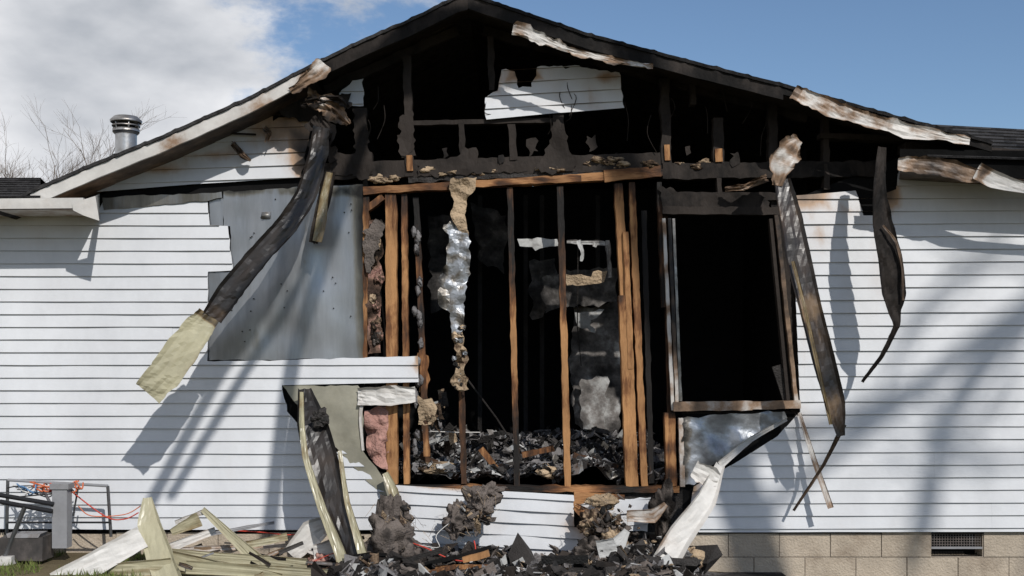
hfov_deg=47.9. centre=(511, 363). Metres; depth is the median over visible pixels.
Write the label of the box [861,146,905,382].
hanging soffit strip
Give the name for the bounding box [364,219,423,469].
wall insulation
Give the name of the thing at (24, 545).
metal work table
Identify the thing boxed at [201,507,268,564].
fallen siding panel
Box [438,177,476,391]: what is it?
melted sheathing strip
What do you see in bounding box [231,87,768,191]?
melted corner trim
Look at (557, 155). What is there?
burnt sheathing remains
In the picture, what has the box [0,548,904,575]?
grass
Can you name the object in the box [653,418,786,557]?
bent white trim
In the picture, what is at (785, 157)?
hanging rake strip
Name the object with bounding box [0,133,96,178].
bare tree
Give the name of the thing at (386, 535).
burnt insulation clumps
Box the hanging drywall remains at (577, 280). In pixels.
[417,237,611,456]
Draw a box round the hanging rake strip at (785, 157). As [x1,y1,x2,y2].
[769,134,845,436]
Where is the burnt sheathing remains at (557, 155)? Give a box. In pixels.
[279,84,769,273]
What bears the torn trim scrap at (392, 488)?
attached to the wall studs
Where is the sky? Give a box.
[0,0,1023,186]
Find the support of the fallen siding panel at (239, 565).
on the ground at (48, 567)
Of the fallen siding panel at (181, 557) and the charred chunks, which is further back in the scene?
the charred chunks
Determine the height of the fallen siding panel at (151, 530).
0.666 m
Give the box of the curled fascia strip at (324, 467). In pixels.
[297,388,366,562]
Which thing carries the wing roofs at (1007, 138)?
on the shingle roof at (450, 80)
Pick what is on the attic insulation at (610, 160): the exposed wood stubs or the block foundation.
the exposed wood stubs
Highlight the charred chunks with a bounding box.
[365,484,688,563]
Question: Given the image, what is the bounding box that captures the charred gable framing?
[323,20,1023,201]
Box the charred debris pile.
[311,531,785,575]
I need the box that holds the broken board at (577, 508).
[573,504,589,514]
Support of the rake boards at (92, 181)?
attached to the shingle roof at (450, 80)
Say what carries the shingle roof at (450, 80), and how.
on the interior shell
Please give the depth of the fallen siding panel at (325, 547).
8.50 m
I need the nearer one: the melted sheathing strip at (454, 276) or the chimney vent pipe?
the melted sheathing strip at (454, 276)
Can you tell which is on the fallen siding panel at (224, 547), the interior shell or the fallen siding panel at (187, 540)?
the fallen siding panel at (187, 540)
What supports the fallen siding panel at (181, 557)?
on the ground at (48, 567)
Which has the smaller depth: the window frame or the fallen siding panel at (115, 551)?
the fallen siding panel at (115, 551)
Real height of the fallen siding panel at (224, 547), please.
0.075 m
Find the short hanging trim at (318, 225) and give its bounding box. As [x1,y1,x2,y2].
[309,170,334,243]
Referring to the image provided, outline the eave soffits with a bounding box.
[0,149,1023,220]
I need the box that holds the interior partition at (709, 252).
[396,189,809,456]
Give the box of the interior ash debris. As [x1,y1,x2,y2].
[398,398,678,485]
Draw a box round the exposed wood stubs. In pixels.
[406,145,722,170]
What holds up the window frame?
attached to the siding
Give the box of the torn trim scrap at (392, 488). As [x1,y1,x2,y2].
[382,472,399,496]
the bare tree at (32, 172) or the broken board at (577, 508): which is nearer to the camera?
the broken board at (577, 508)
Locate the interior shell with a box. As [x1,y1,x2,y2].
[360,138,806,487]
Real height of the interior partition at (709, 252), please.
2.696 m
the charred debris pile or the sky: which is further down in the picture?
the charred debris pile
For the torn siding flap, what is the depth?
8.96 m
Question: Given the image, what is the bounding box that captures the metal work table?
[0,479,140,565]
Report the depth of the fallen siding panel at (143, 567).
8.20 m
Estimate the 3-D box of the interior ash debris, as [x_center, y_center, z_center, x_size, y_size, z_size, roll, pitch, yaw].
[0.163,0.625,10.178,2.347,0.703,2.303,0,0,0]
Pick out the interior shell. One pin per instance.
(761, 353)
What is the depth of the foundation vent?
9.05 m
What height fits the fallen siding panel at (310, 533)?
0.327 m
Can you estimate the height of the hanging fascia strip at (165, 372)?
2.068 m
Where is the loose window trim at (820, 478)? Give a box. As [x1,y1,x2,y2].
[793,412,845,510]
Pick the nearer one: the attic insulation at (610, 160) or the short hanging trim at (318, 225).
the short hanging trim at (318, 225)
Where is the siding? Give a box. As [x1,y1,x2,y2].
[0,65,1023,554]
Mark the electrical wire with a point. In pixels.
(333, 553)
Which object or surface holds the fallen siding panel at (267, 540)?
on the scattered trim scraps at (282, 550)
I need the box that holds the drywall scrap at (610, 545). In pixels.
[596,502,667,558]
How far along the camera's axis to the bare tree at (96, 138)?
31.10 m
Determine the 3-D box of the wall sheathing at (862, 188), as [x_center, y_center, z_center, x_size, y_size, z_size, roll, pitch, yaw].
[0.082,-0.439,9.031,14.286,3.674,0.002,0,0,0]
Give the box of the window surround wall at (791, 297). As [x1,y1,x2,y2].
[682,201,799,487]
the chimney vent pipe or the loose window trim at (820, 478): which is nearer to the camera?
the loose window trim at (820, 478)
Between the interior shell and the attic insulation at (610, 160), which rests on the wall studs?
the attic insulation at (610, 160)
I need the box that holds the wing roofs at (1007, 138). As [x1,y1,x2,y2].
[0,124,1023,197]
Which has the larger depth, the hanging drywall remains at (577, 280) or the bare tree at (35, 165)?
the bare tree at (35, 165)
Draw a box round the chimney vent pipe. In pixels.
[110,114,141,152]
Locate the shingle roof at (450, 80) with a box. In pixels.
[0,0,992,218]
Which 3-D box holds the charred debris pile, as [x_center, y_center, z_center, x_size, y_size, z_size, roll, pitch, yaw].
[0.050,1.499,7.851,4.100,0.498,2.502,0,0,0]
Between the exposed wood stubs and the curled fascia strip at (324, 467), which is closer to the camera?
the curled fascia strip at (324, 467)
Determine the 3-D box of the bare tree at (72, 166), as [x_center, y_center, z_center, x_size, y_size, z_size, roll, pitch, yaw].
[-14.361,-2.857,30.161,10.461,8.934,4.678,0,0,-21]
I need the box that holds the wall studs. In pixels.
[362,165,678,505]
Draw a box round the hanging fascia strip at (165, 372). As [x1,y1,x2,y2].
[136,125,329,403]
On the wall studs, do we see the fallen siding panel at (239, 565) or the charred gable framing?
the charred gable framing
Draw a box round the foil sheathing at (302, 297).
[102,184,786,495]
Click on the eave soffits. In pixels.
(90, 206)
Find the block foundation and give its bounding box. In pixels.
[0,532,1023,575]
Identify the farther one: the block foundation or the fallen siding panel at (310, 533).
the block foundation
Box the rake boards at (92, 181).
[30,0,991,197]
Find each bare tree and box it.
[0,101,114,180]
[0,116,104,180]
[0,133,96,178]
[36,102,185,173]
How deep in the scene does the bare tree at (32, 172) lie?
30.91 m
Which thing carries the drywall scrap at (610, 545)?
on the charred debris pile
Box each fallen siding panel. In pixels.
[50,527,147,574]
[107,558,170,575]
[137,497,180,575]
[170,510,202,534]
[170,521,273,548]
[172,549,327,575]
[173,551,281,575]
[181,543,273,550]
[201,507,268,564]
[235,533,287,550]
[285,518,326,557]
[313,540,335,559]
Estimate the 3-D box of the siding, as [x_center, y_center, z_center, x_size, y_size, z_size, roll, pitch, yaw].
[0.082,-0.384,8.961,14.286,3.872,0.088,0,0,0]
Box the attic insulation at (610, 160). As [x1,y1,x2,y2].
[367,156,712,183]
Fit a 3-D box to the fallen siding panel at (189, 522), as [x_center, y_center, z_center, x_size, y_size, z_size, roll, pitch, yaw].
[-2.416,1.185,8.608,0.272,0.203,0.070,0,0,10]
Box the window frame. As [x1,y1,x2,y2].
[662,206,800,486]
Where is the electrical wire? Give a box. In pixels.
[239,523,475,561]
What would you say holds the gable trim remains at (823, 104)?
attached to the shingle roof at (450, 80)
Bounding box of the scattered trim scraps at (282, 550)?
[178,536,386,575]
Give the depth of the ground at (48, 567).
8.45 m
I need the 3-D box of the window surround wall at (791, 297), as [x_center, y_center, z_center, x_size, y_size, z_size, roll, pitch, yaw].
[1.801,0.020,9.043,0.929,2.653,0.005,0,0,0]
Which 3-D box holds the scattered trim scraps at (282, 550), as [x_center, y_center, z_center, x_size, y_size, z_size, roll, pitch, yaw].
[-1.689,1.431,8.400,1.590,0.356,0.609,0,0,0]
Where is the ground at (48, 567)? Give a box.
[0,534,975,575]
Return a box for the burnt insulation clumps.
[307,478,704,568]
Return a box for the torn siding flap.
[357,385,415,450]
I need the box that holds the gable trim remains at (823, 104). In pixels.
[289,21,1023,192]

